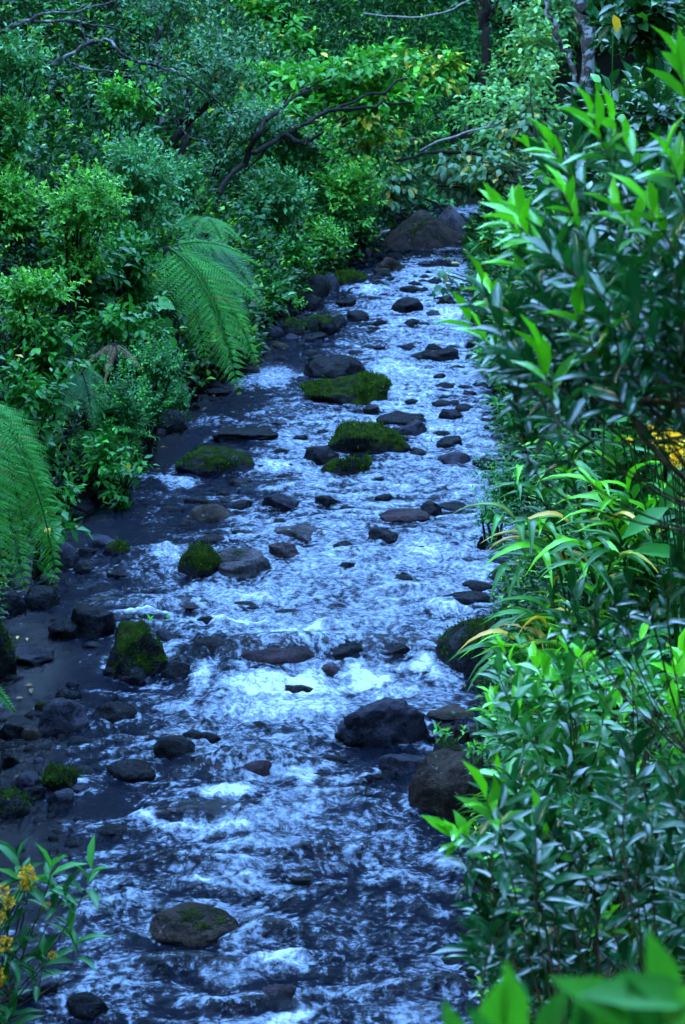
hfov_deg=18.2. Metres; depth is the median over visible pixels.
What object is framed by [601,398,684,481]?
bare branch
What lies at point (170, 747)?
rock
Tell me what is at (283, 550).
rock
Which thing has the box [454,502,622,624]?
ginger plant
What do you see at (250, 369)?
rock
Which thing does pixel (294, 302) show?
bank shrub
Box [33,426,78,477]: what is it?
bank shrub
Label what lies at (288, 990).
rock
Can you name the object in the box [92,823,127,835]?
rock
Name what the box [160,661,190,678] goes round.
rock
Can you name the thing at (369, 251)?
rock
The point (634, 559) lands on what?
ginger plant
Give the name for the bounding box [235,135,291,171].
bank shrub
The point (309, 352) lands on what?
rock
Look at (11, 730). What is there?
rock
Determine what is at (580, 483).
bank shrub
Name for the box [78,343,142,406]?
bank fern
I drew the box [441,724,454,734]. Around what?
rock
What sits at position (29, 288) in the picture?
bank shrub
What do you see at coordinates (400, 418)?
rock
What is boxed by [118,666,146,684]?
rock
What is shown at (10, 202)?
bank shrub
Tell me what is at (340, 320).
rock
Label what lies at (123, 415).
bank shrub
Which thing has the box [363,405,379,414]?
rock
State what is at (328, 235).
bank shrub
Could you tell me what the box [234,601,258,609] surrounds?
rock
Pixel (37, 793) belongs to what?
rock
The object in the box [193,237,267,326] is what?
tree fern
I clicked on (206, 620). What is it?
rock
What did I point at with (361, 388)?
boulder
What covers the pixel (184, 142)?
slender tree
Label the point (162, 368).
bank shrub
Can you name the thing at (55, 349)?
bank shrub
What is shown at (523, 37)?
forest tree
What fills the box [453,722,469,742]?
rock
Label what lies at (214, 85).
twiggy tree
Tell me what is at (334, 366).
boulder
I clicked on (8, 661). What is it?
rock
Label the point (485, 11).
slender tree
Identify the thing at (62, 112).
bank shrub
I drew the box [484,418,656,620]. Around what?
ginger plant
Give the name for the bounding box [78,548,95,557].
rock
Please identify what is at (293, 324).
rock
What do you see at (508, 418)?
bank shrub
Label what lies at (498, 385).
bank shrub
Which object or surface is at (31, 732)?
rock
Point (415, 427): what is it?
rock
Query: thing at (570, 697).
glossy bush
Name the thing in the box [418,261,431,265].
rock
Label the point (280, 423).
rock
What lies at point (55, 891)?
flowering shrub
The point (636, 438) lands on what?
bank shrub
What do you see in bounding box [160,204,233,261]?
bank shrub
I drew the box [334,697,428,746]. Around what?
boulder
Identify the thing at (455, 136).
bare branch
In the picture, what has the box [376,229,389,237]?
driftwood
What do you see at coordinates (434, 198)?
bank shrub
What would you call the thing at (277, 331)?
rock
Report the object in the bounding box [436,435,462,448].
rock
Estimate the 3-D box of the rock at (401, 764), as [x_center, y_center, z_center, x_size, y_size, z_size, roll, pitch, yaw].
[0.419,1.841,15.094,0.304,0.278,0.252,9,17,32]
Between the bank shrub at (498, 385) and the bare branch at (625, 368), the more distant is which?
the bank shrub at (498, 385)
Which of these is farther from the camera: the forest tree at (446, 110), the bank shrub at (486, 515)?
the forest tree at (446, 110)
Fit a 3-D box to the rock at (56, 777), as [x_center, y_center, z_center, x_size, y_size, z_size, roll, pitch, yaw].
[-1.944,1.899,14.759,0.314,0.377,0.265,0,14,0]
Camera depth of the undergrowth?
33.19 m
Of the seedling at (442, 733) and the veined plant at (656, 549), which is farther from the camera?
the seedling at (442, 733)
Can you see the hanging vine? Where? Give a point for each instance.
(416, 16)
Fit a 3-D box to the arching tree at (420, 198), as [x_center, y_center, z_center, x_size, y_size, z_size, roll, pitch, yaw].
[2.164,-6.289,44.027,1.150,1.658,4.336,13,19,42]
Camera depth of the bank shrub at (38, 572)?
19.21 m
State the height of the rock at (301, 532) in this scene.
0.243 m
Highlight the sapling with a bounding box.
[443,927,684,1023]
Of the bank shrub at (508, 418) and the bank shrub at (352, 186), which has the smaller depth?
the bank shrub at (508, 418)
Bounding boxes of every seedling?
[431,722,467,745]
[463,740,486,765]
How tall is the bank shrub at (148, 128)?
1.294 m
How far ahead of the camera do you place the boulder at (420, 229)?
41.26 m
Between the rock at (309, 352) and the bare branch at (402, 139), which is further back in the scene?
the bare branch at (402, 139)
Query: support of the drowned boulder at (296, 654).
in the stream
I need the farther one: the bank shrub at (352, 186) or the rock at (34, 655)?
the bank shrub at (352, 186)
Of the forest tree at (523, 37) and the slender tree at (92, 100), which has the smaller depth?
the slender tree at (92, 100)
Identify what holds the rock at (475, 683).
on the ground
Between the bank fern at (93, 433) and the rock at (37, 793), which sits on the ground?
the bank fern at (93, 433)
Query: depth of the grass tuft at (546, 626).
13.27 m
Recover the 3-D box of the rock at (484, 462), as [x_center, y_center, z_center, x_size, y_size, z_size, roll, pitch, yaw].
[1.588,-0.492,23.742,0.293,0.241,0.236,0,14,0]
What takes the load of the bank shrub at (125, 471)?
on the ground
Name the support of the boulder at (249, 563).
in the stream
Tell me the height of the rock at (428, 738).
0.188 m
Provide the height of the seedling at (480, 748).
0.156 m
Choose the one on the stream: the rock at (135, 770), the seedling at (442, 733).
the rock at (135, 770)
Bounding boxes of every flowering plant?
[0,864,57,1019]
[626,424,684,738]
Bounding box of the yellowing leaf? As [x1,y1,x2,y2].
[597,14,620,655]
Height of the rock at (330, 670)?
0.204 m
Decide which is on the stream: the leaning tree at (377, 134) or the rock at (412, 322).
the rock at (412, 322)
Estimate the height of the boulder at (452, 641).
0.739 m
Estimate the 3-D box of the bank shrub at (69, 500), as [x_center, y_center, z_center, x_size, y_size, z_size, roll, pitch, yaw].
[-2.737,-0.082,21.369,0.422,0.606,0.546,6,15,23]
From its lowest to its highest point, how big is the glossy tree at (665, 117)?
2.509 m
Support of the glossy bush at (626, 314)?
on the ground
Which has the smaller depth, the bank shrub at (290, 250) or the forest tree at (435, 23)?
the bank shrub at (290, 250)
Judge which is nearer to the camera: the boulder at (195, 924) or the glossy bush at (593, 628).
the glossy bush at (593, 628)
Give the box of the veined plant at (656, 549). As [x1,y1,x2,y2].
[622,472,684,585]
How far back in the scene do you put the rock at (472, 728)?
15.84 m
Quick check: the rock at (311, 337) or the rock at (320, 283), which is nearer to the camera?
the rock at (311, 337)
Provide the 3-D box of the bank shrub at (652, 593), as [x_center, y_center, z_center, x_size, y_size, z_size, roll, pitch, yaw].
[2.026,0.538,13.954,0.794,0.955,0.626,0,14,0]
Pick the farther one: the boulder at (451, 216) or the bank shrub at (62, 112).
the boulder at (451, 216)
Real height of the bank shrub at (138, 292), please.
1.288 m
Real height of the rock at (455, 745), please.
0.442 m
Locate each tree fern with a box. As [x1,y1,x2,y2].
[0,401,72,590]
[137,238,264,395]
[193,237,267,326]
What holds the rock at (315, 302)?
on the ground
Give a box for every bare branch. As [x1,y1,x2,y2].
[357,137,432,152]
[419,113,545,150]
[582,384,684,408]
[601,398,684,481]
[621,366,683,392]
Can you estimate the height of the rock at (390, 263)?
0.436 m
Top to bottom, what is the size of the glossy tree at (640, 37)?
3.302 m
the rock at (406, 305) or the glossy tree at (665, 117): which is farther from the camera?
the rock at (406, 305)
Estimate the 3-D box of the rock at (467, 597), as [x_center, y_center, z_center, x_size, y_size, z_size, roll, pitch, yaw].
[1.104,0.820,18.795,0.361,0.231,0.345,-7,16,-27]
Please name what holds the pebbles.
on the ground
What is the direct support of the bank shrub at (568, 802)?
on the ground
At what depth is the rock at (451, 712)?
16.13 m
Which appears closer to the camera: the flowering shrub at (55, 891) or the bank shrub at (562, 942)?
the flowering shrub at (55, 891)
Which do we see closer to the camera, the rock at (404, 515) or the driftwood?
the rock at (404, 515)
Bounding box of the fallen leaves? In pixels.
[5,252,608,910]
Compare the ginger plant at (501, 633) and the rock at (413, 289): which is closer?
the ginger plant at (501, 633)
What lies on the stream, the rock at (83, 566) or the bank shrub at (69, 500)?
the rock at (83, 566)
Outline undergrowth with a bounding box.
[0,0,684,1023]
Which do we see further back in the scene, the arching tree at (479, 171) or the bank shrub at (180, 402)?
the arching tree at (479, 171)
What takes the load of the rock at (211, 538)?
on the stream
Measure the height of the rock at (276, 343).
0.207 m
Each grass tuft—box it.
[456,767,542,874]
[481,591,632,713]
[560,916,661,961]
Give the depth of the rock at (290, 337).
31.25 m
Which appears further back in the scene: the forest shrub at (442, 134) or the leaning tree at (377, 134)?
the forest shrub at (442, 134)
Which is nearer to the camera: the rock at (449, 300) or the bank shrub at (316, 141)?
the rock at (449, 300)
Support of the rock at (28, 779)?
on the stream
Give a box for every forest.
[428,0,625,94]
[491,0,684,71]
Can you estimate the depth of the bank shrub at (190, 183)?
31.66 m
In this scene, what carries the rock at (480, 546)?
on the stream
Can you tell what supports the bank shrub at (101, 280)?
on the ground
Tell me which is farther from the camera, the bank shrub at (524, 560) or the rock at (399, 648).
the bank shrub at (524, 560)
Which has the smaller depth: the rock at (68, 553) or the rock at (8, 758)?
the rock at (8, 758)
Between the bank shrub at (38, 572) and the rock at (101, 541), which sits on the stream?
the rock at (101, 541)
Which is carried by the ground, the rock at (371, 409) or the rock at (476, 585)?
the rock at (476, 585)
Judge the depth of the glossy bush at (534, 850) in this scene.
7.42 m
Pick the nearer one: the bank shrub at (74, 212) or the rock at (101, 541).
the rock at (101, 541)
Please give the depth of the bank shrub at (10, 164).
26.52 m
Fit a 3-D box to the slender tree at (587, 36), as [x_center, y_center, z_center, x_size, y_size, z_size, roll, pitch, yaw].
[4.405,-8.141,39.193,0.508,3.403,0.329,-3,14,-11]
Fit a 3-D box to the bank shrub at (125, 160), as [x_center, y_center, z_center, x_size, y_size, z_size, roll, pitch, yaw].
[-2.696,-4.022,27.816,1.554,2.025,1.484,0,14,0]
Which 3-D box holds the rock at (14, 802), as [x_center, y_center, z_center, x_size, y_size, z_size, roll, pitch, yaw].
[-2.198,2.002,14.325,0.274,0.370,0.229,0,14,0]
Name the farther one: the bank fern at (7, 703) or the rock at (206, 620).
the rock at (206, 620)
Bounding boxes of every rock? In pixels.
[0,588,26,614]
[0,620,18,677]
[0,722,23,738]
[0,785,34,816]
[1,751,19,765]
[4,965,57,1003]
[14,646,54,665]
[14,771,41,787]
[21,725,41,738]
[22,786,45,802]
[23,585,58,609]
[33,757,43,762]
[34,702,45,710]
[37,697,89,732]
[39,760,85,790]
[47,788,75,810]
[48,618,81,638]
[51,541,79,568]
[66,991,108,1019]
[70,603,116,637]
[71,782,89,793]
[72,559,94,572]
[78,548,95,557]
[87,534,115,547]
[90,470,125,493]
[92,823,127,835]
[94,701,136,722]
[102,537,131,555]
[106,571,127,577]
[106,759,155,781]
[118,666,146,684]
[153,735,195,758]
[156,628,178,640]
[158,409,188,431]
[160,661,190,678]
[174,538,223,577]
[180,604,199,610]
[189,503,230,521]
[192,636,220,653]
[197,616,212,624]
[201,534,224,542]
[206,388,231,394]
[231,500,251,509]
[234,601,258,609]
[241,365,259,373]
[261,984,295,998]
[262,493,298,509]
[267,326,284,336]
[267,421,286,425]
[268,542,299,557]
[272,341,286,345]
[273,317,283,327]
[274,523,321,541]
[274,609,298,613]
[282,316,305,332]
[285,334,298,340]
[288,876,313,883]
[297,268,331,296]
[297,294,324,309]
[300,332,326,341]
[301,350,318,355]
[303,313,339,333]
[303,446,338,464]
[314,495,337,507]
[321,453,373,474]
[321,664,338,676]
[324,273,339,291]
[331,267,367,283]
[332,639,362,658]
[334,314,346,326]
[335,298,355,306]
[346,310,368,321]
[347,350,363,353]
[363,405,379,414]
[364,774,374,782]
[365,245,371,256]
[367,527,398,543]
[372,268,389,272]
[372,346,384,349]
[376,411,425,425]
[378,257,405,269]
[378,508,429,521]
[378,753,422,774]
[384,642,409,654]
[391,297,423,312]
[398,419,426,435]
[399,286,418,292]
[404,318,419,326]
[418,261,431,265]
[420,501,442,515]
[422,346,459,361]
[423,734,435,742]
[426,310,439,315]
[427,704,473,719]
[432,736,466,751]
[436,295,456,304]
[436,382,453,388]
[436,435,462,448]
[437,452,471,464]
[438,409,463,419]
[439,501,466,510]
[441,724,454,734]
[443,590,490,604]
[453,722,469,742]
[462,580,492,591]
[465,341,476,347]
[468,725,485,731]
[472,457,497,468]
[473,666,497,689]
[477,536,485,549]
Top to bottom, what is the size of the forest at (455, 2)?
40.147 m
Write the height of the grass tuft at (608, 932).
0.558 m
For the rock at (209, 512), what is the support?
on the stream
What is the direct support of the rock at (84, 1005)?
on the stream
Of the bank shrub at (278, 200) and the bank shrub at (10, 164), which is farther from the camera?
the bank shrub at (278, 200)
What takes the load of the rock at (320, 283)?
on the ground
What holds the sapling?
on the ground
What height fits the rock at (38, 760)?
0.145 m
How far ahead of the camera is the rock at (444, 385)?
27.80 m
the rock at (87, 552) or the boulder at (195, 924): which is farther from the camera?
the rock at (87, 552)
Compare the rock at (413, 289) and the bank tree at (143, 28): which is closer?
the rock at (413, 289)
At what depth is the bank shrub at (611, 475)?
15.86 m
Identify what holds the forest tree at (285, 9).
on the ground
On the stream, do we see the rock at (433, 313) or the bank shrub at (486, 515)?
the rock at (433, 313)
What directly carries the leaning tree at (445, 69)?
on the ground
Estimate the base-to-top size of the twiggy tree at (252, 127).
1.849 m
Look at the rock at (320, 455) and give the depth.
23.74 m
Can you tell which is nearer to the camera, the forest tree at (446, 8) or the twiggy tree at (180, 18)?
the twiggy tree at (180, 18)
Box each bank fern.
[0,687,15,713]
[45,370,108,452]
[68,425,134,473]
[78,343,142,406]
[171,197,244,248]
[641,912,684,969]
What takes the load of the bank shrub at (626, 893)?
on the ground
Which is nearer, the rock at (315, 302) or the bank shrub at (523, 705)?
the bank shrub at (523, 705)
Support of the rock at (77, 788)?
on the stream
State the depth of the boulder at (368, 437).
24.29 m
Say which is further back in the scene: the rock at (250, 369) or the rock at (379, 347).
the rock at (379, 347)
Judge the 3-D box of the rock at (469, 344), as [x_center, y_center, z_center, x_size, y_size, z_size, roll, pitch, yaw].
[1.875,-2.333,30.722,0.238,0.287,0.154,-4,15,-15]
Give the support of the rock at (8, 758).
on the ground
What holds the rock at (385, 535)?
on the stream
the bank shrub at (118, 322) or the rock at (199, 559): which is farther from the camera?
the bank shrub at (118, 322)
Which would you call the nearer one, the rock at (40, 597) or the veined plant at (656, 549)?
the veined plant at (656, 549)
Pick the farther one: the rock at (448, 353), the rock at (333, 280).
the rock at (333, 280)
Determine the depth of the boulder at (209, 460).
23.34 m
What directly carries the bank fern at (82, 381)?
on the ground
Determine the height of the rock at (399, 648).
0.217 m
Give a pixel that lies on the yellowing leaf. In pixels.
(616, 23)
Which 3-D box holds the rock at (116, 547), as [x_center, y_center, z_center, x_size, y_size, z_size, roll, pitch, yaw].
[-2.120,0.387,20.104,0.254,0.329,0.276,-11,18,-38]
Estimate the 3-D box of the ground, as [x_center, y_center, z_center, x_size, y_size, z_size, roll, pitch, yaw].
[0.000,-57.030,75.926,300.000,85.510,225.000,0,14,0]
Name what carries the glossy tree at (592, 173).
on the ground
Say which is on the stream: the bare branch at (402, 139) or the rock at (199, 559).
the rock at (199, 559)
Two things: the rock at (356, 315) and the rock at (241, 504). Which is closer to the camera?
the rock at (241, 504)
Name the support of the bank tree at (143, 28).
on the ground
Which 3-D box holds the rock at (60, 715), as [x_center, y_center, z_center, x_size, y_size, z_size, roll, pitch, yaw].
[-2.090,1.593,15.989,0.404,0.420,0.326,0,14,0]
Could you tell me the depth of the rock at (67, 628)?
17.75 m
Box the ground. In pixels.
[0,0,684,1022]
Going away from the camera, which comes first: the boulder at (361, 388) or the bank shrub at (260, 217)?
the boulder at (361, 388)
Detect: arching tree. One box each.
[359,87,552,212]
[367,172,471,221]
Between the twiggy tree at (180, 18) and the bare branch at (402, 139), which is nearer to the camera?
the twiggy tree at (180, 18)
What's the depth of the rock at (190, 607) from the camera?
18.54 m
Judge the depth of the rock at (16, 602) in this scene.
18.41 m
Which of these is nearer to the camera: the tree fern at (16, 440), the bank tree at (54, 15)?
the tree fern at (16, 440)
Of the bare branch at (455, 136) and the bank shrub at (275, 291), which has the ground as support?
the bank shrub at (275, 291)
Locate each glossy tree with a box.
[522,131,648,238]
[552,68,678,185]
[584,0,684,84]
[605,65,684,171]
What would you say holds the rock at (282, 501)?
on the stream
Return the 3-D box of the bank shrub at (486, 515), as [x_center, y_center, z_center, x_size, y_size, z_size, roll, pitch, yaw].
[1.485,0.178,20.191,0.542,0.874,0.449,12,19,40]
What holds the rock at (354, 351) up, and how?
on the stream
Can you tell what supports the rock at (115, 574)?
on the stream
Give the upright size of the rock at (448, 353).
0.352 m
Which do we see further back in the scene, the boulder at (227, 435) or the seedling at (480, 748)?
the boulder at (227, 435)
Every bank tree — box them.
[11,0,79,46]
[109,0,179,49]
[233,0,321,60]
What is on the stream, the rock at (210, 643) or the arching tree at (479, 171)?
the rock at (210, 643)
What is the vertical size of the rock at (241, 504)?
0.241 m
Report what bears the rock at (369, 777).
on the stream
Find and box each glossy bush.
[421,723,684,1023]
[430,25,684,530]
[466,620,684,894]
[534,542,684,835]
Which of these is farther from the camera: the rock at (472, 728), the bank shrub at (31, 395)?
the bank shrub at (31, 395)
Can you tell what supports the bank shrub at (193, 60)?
on the ground
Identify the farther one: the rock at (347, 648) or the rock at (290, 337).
the rock at (290, 337)
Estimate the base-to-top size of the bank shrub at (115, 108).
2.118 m
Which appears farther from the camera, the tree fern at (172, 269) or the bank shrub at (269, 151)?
the bank shrub at (269, 151)
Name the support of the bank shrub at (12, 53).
on the ground
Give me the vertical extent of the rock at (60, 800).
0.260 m
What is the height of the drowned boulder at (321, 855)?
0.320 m
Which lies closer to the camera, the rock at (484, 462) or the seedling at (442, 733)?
the seedling at (442, 733)
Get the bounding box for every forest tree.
[240,0,305,28]
[413,0,475,29]
[415,64,463,126]
[426,11,517,103]
[443,71,530,172]
[458,0,572,162]
[490,0,590,80]
[512,45,577,158]
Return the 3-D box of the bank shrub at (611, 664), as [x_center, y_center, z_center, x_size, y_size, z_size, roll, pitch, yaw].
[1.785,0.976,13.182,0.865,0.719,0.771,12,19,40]
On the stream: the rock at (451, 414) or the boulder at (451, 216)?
the rock at (451, 414)
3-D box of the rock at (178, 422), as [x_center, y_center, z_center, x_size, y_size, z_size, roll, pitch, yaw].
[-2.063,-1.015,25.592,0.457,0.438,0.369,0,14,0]
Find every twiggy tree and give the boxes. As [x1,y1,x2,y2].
[0,0,291,160]
[101,0,228,127]
[196,90,312,186]
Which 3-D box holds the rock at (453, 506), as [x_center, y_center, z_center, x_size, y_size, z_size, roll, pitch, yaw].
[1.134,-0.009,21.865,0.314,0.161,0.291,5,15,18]
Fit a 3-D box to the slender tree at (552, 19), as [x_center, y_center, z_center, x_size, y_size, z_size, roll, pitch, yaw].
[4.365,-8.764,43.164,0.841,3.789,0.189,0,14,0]
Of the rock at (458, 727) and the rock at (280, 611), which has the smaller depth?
the rock at (458, 727)
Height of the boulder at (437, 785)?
0.673 m
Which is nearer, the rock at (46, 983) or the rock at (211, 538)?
the rock at (46, 983)
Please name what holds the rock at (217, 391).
on the ground
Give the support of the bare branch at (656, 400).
attached to the glossy bush at (626, 314)
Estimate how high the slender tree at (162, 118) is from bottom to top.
2.152 m
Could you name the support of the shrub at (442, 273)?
on the ground
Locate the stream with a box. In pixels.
[0,204,526,1023]
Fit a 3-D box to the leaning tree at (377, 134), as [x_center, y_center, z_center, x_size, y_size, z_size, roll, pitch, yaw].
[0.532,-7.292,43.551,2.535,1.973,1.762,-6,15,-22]
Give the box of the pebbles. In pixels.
[0,207,537,1018]
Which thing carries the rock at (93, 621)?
on the stream
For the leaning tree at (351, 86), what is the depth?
39.63 m
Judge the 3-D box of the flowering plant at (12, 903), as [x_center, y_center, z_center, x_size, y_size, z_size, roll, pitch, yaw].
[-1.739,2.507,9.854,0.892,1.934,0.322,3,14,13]
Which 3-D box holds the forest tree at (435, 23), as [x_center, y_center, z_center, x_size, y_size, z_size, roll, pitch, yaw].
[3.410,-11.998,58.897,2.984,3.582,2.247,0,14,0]
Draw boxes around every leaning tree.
[211,36,442,211]
[316,108,437,187]
[318,44,478,139]
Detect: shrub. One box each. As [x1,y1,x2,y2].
[0,19,63,180]
[0,92,38,180]
[0,166,47,245]
[0,262,90,371]
[0,303,90,385]
[0,338,80,471]
[0,833,110,1023]
[16,511,93,583]
[20,219,142,319]
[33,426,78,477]
[35,97,72,145]
[38,157,136,324]
[51,470,87,521]
[68,291,176,393]
[78,126,191,265]
[78,352,162,469]
[80,412,132,501]
[83,105,178,159]
[91,69,168,192]
[95,222,169,315]
[100,442,158,509]
[112,331,198,454]
[155,375,200,417]
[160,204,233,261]
[172,152,211,209]
[180,51,233,86]
[232,154,318,246]
[233,198,277,236]
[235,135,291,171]
[255,268,299,317]
[260,224,327,277]
[288,293,307,310]
[295,212,356,265]
[297,123,353,171]
[308,148,393,237]
[415,187,466,208]
[421,107,472,162]
[432,258,487,315]
[449,150,522,184]
[466,202,512,279]
[466,440,540,514]
[468,334,535,427]
[470,485,525,554]
[482,689,538,760]
[484,393,556,455]
[492,175,552,250]
[501,746,573,821]
[514,548,543,587]
[530,890,580,993]
[546,782,668,891]
[548,362,660,562]
[568,445,684,562]
[580,868,652,962]
[582,608,680,714]
[592,388,684,539]
[594,527,683,639]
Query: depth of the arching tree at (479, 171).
39.55 m
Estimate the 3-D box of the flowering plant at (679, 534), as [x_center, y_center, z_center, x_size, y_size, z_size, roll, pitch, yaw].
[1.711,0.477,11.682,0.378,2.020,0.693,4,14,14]
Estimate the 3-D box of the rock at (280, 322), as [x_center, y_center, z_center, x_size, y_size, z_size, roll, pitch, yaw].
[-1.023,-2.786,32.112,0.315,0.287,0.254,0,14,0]
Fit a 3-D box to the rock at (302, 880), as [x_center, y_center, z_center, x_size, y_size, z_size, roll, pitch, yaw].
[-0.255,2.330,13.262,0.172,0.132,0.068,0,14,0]
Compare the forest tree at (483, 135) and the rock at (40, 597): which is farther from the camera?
the forest tree at (483, 135)
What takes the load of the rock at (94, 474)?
on the ground
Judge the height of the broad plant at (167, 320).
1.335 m
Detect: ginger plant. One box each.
[446,595,584,710]
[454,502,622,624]
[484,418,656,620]
[534,461,684,655]
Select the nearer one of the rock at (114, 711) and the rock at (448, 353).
the rock at (114, 711)
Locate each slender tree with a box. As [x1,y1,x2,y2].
[89,81,102,129]
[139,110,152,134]
[152,26,168,142]
[176,85,200,154]
[475,0,498,159]
[543,0,577,128]
[572,0,595,135]
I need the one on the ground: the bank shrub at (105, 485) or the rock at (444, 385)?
the bank shrub at (105, 485)
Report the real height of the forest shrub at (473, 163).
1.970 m
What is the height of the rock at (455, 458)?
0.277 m
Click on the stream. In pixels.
(360, 928)
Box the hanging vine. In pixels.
[363,0,469,17]
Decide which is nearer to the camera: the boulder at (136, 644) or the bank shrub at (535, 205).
the boulder at (136, 644)
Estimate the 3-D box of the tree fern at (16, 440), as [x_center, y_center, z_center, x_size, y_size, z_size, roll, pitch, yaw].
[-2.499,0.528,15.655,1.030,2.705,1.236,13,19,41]
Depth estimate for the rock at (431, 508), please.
21.53 m
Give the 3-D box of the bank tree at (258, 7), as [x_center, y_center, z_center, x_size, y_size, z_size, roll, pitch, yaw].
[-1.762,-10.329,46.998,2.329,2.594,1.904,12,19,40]
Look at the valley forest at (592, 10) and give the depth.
63.57 m
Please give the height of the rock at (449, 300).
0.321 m
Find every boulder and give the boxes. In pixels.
[105,616,167,678]
[149,902,237,946]
[175,444,255,475]
[212,427,278,443]
[217,547,271,578]
[241,645,314,664]
[241,760,271,776]
[298,368,392,405]
[303,354,365,378]
[314,852,325,858]
[327,418,410,453]
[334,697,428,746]
[381,209,465,249]
[408,747,493,819]
[435,612,502,673]
[438,204,471,238]
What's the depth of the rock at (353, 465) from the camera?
23.28 m
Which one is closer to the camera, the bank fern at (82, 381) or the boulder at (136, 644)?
the boulder at (136, 644)
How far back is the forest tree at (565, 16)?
60.06 m
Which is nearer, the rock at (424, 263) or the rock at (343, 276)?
the rock at (343, 276)
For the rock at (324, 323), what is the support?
on the stream
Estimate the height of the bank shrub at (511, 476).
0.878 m
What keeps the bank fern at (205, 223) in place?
on the ground
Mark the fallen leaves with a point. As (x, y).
(159, 468)
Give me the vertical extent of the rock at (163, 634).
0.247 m
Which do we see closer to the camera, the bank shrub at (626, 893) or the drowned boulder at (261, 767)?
the bank shrub at (626, 893)
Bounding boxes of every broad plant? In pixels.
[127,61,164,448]
[137,296,176,393]
[584,354,684,535]
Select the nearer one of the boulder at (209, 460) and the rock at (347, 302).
the boulder at (209, 460)
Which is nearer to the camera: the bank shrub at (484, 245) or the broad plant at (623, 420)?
the broad plant at (623, 420)
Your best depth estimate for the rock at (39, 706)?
16.28 m
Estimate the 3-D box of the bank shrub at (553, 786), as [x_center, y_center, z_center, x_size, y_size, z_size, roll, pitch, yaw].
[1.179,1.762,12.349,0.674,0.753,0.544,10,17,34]
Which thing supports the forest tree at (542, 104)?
on the ground
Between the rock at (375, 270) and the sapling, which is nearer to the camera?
the sapling
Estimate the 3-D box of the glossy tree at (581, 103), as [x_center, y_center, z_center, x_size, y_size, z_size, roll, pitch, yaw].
[2.946,-2.144,16.695,3.038,2.670,1.043,-11,18,-36]
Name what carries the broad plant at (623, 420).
on the ground

